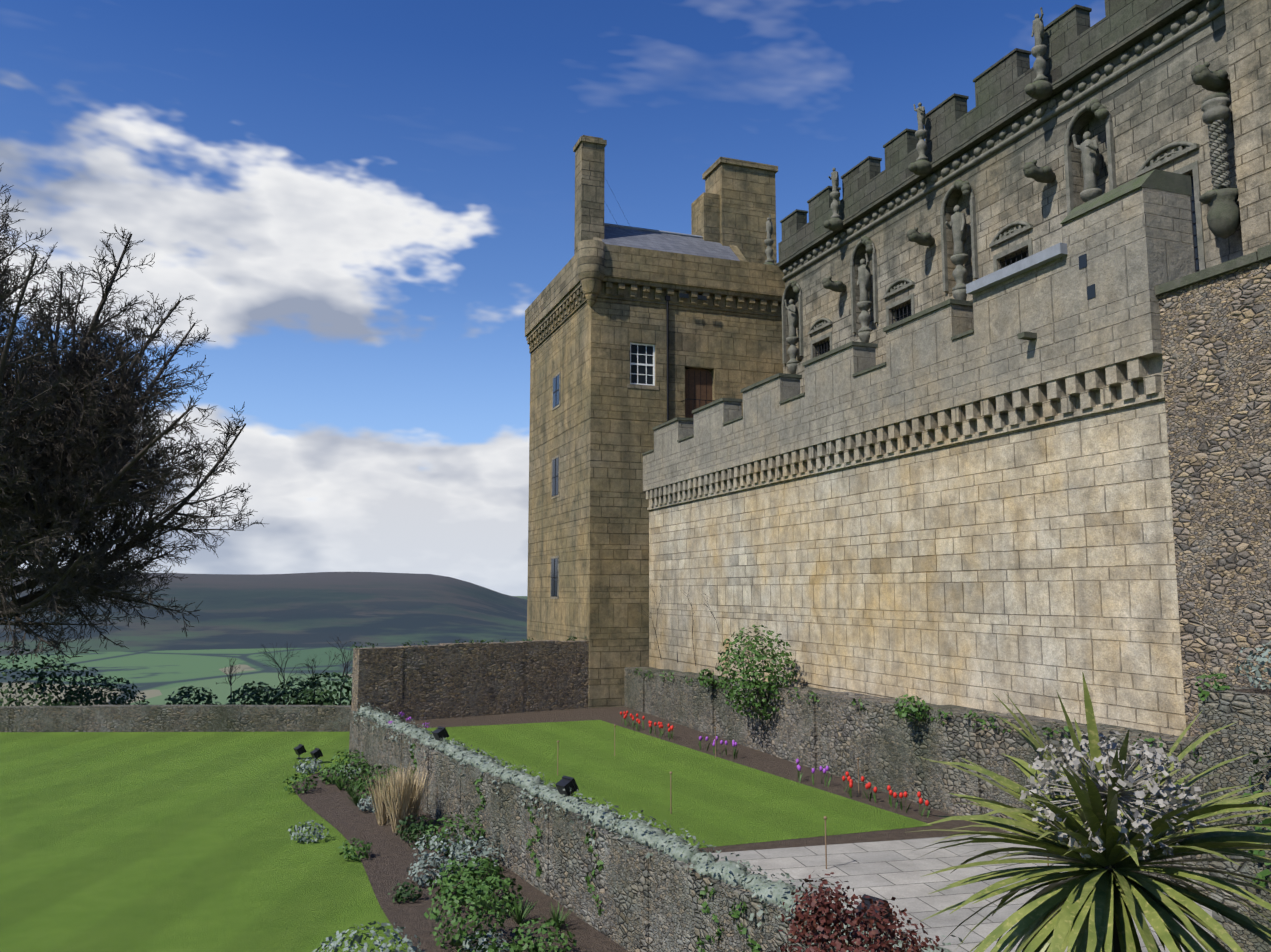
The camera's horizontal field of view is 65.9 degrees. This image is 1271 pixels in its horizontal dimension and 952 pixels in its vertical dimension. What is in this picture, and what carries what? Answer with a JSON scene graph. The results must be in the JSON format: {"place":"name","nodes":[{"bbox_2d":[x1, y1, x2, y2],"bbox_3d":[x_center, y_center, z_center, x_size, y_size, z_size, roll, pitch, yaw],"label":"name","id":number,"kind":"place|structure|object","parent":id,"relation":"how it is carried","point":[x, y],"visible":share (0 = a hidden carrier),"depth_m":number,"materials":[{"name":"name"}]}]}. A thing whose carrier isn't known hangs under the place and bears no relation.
{"place":"outdoors","nodes":[
{"label":"outdoors","id":0,"kind":"place"},
{"bbox_2d":[0,732,412,951],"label":"lawn","id":1,"kind":"structure","parent":0,"point":[146,842],"depth_m":21.02,"materials":[{"name":"green plant"}]},
{"bbox_2d":[0,163,263,670],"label":"bare beech tree","id":2,"kind":"object","parent":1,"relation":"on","point":[69,465],"visible":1,"depth_m":42.68,"materials":[{"name":"brown plant"}]},
{"bbox_2d":[0,705,350,731],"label":"garden boundary wall","id":3,"kind":"structure","parent":1,"relation":"on","point":[214,718],"depth_m":38.79,"materials":[{"name":"grey stone"}]},
{"bbox_2d":[0,643,351,705],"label":"shrubs","id":4,"kind":"object","parent":1,"relation":"on","point":[320,699],"visible":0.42,"depth_m":45.02,"materials":[{"name":"green plant"}]},
{"bbox_2d":[216,636,352,704],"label":"saplings","id":5,"kind":"object","parent":1,"relation":"on","point":[273,659],"visible":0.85,"depth_m":46.46,"materials":[{"name":"brown plant"}]},
{"bbox_2d":[351,640,588,721],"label":"stone garden wall","id":6,"kind":"structure","parent":1,"relation":"on","point":[438,681],"depth_m":34.18,"materials":[{"name":"grey stone"}]},
{"bbox_2d":[351,636,586,647],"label":"wall top plants","id":7,"kind":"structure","parent":6,"relation":"on","point":[574,637],"depth_m":34.42,"materials":[{"name":"green plant"}]},
{"bbox_2d":[349,711,869,951],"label":"garden retaining wall","id":8,"kind":"structure","parent":1,"relation":"on","point":[651,904],"depth_m":16.31,"materials":[{"name":"grey stone"}]},
{"bbox_2d":[294,726,893,926],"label":"floodlights","id":9,"kind":"object","parent":8,"relation":"on","point":[566,783],"visible":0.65,"depth_m":18.13,"materials":[{"name":"black plastic"}]},
{"bbox_2d":[353,702,963,951],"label":"wall-top plants","id":10,"kind":"object","parent":8,"relation":"on","point":[763,888],"visible":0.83,"depth_m":16.04,"materials":[{"name":"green plant"}]},
{"bbox_2d":[388,712,429,727],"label":"purple flowers","id":11,"kind":"object","parent":10,"relation":"on","point":[402,714],"visible":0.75,"depth_m":28.76,"materials":[{"name":"purple plant"}]},
{"bbox_2d":[525,135,784,707],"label":"prince tower walls","id":12,"kind":"structure","parent":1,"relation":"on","point":[595,308],"depth_m":39.59,"materials":[{"name":"brown stone"}]},
{"bbox_2d":[602,223,739,260],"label":"slate roof","id":13,"kind":"structure","parent":12,"relation":"on","point":[650,239],"depth_m":42.31,"materials":[{"name":"grey stone"}]},
{"bbox_2d":[0,569,526,654],"bbox_3d":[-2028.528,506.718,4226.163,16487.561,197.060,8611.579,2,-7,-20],"label":"hills","id":14,"kind":"structure","parent":0,"point":[296,610],"depth_m":1956.15,"materials":[{"name":"green plant"}]},
{"bbox_2d":[0,596,526,705],"bbox_3d":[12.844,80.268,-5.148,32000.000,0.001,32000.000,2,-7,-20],"label":"fields","id":15,"kind":"structure","parent":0,"point":[157,677],"depth_m":1012.64,"materials":[{"name":"green plant"}]},
{"bbox_2d":[363,764,433,832],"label":"straw grass","id":16,"kind":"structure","parent":0,"point":[395,803],"depth_m":22.92,"materials":[{"name":"beige plant"}]},
{"bbox_2d":[292,764,628,951],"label":"flower bed soil","id":17,"kind":"structure","parent":0,"point":[388,861],"depth_m":18.33,"materials":[{"name":"brown soil"}]},
{"bbox_2d":[288,757,508,951],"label":"silver-leaved shrubs","id":18,"kind":"object","parent":17,"relation":"on","point":[456,850],"visible":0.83,"depth_m":19.11,"materials":[{"name":"grey plant"}]},
{"bbox_2d":[387,814,438,902],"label":"low green plants","id":19,"kind":"object","parent":17,"relation":"on","point":[402,888],"visible":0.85,"depth_m":21.19,"materials":[{"name":"green plant"}]},
{"bbox_2d":[283,743,760,951],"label":"green plants","id":20,"kind":"object","parent":17,"relation":"on","point":[490,883],"visible":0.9,"depth_m":16.79,"materials":[{"name":"green plant"}]},
{"bbox_2d":[0,0,1105,595],"label":"sky","id":21,"kind":"structure","parent":0,"point":[363,206],"materials":[{"name":"blue"}]},
{"bbox_2d":[550,293,714,598],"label":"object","id":22,"kind":"object","parent":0,"point":[698,388],"visible":0.69,"depth_m":39.60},
{"bbox_2d":[406,707,1008,852],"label":"terrace soil","id":23,"kind":"structure","parent":0,"point":[685,736],"depth_m":24.06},
{"bbox_2d":[423,720,931,847],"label":"terrace lawn","id":24,"kind":"structure","parent":23,"relation":"on","point":[717,801],"depth_m":21.93,"materials":[{"name":"green plant"}]},
{"bbox_2d":[557,725,1049,884],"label":"plant stakes","id":25,"kind":"object","parent":24,"relation":"on","point":[825,818],"visible":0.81,"depth_m":19.21,"materials":[{"name":"brown wood"}]},
{"bbox_2d":[699,736,828,773],"bbox_3d":[2.997,6.890,24.451,0.474,0.276,5.999,3,-7,-24],"label":"purple flower bed","id":26,"kind":"object","parent":23,"relation":"on","point":[734,743],"visible":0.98,"depth_m":24.08,"materials":[{"name":"plant"}]},
{"bbox_2d":[620,711,929,816],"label":"flowers","id":27,"kind":"object","parent":23,"relation":"on","point":[800,776],"depth_m":21.26,"materials":[{"name":"red plant"}]},
{"bbox_2d":[624,667,1210,897],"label":"plinth wall","id":28,"kind":"structure","parent":23,"relation":"on","point":[837,733],"depth_m":21.20,"materials":[{"name":"grey stone"}]},
{"bbox_2d":[634,584,1201,762],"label":"climbing plants","id":29,"kind":"object","parent":28,"relation":"on","point":[759,657],"depth_m":25.97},
{"bbox_2d":[643,187,1194,736],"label":"castle wall","id":30,"kind":"structure","parent":23,"relation":"on","point":[931,511],"depth_m":20.38,"materials":[{"name":"beige stone"}]},
{"bbox_2d":[642,169,1191,454],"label":"forework copings","id":31,"kind":"object","parent":30,"relation":"on","point":[1167,181],"visible":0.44,"depth_m":20.26,"materials":[{"name":"stone"}]},
{"bbox_2d":[775,0,1242,393],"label":"palace wall","id":32,"kind":"structure","parent":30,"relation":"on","point":[1153,104],"depth_m":27.57,"materials":[{"name":"grey stone"}]},
{"bbox_2d":[778,0,1177,261],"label":"battlements","id":33,"kind":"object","parent":32,"relation":"on","point":[1072,39],"depth_m":29.69,"materials":[{"name":"grey stone"}]},
{"bbox_2d":[764,0,1230,373],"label":"statues","id":34,"kind":"object","parent":32,"relation":"attached to","point":[1216,113],"visible":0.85,"depth_m":28.44,"materials":[{"name":"grey stone"}]},
{"bbox_2d":[764,62,1239,293],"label":"carved gargoyles","id":35,"kind":"object","parent":32,"relation":"attached to","point":[1223,217],"visible":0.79,"depth_m":25.09,"materials":[{"name":"grey stone"}]},
{"bbox_2d":[815,173,1198,356],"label":"windows","id":36,"kind":"structure","parent":32,"relation":"in","point":[1194,246],"depth_m":28.62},
{"bbox_2d":[966,243,1066,294],"bbox_3d":[7.331,-3.988,19.017,0.158,0.200,2.600,2,-7,-20],"label":"stone ledge","id":37,"kind":"object","parent":30,"relation":"attached to","point":[1045,256],"visible":1,"depth_m":18.82,"materials":[{"name":"grey stone"}]},
{"bbox_2d":[1017,253,1095,339],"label":"wall openings","id":38,"kind":"object","parent":30,"relation":"attached to","point":[1091,292],"visible":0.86,"depth_m":17.47,"materials":[{"name":"grey stone"}]},
{"bbox_2d":[1158,258,1270,736],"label":"rubble stone wall","id":39,"kind":"structure","parent":23,"relation":"on","point":[1216,342],"depth_m":14.95,"materials":[{"name":"grey stone"}]},
{"bbox_2d":[1155,244,1270,295],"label":"wall coping","id":40,"kind":"object","parent":39,"relation":"on","point":[1261,254],"visible":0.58,"depth_m":15.09,"materials":[{"name":"grey stone"}]},
{"bbox_2d":[1197,686,1270,951],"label":"raised bed wall","id":41,"kind":"structure","parent":23,"relation":"on","point":[1250,713],"depth_m":10.76,"materials":[{"name":"grey stone"}]},
{"bbox_2d":[1231,688,1270,693],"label":"raised bed soil","id":42,"kind":"structure","parent":41,"relation":"on","point":[1260,690],"depth_m":11.10,"materials":[{"name":"brown soil"}]},
{"bbox_2d":[1195,672,1270,922],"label":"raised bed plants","id":43,"kind":"object","parent":42,"relation":"on","point":[1265,872],"visible":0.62,"depth_m":10.55,"materials":[{"name":"green plant"}]},
{"bbox_2d":[1234,641,1270,689],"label":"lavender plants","id":44,"kind":"object","parent":42,"relation":"on","point":[1263,659],"visible":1,"depth_m":10.94,"materials":[{"name":"grey plant"}]},
{"bbox_2d":[767,870,943,951],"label":"red-leaved shrub","id":45,"kind":"object","parent":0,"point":[819,909],"visible":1,"depth_m":8.95,"materials":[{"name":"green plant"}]},
{"bbox_2d":[712,834,1213,951],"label":"terrace path","id":46,"kind":"structure","parent":0,"point":[886,870],"depth_m":14.92,"materials":[{"name":"grey stone"}]},
{"bbox_2d":[911,672,1270,951],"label":"cordyline plant","id":47,"kind":"object","parent":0,"point":[1106,842],"visible":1,"depth_m":5.79,"materials":[{"name":"green plant"}]},
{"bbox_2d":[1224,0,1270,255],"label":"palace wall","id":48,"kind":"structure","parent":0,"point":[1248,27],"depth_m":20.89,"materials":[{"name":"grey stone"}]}
]}

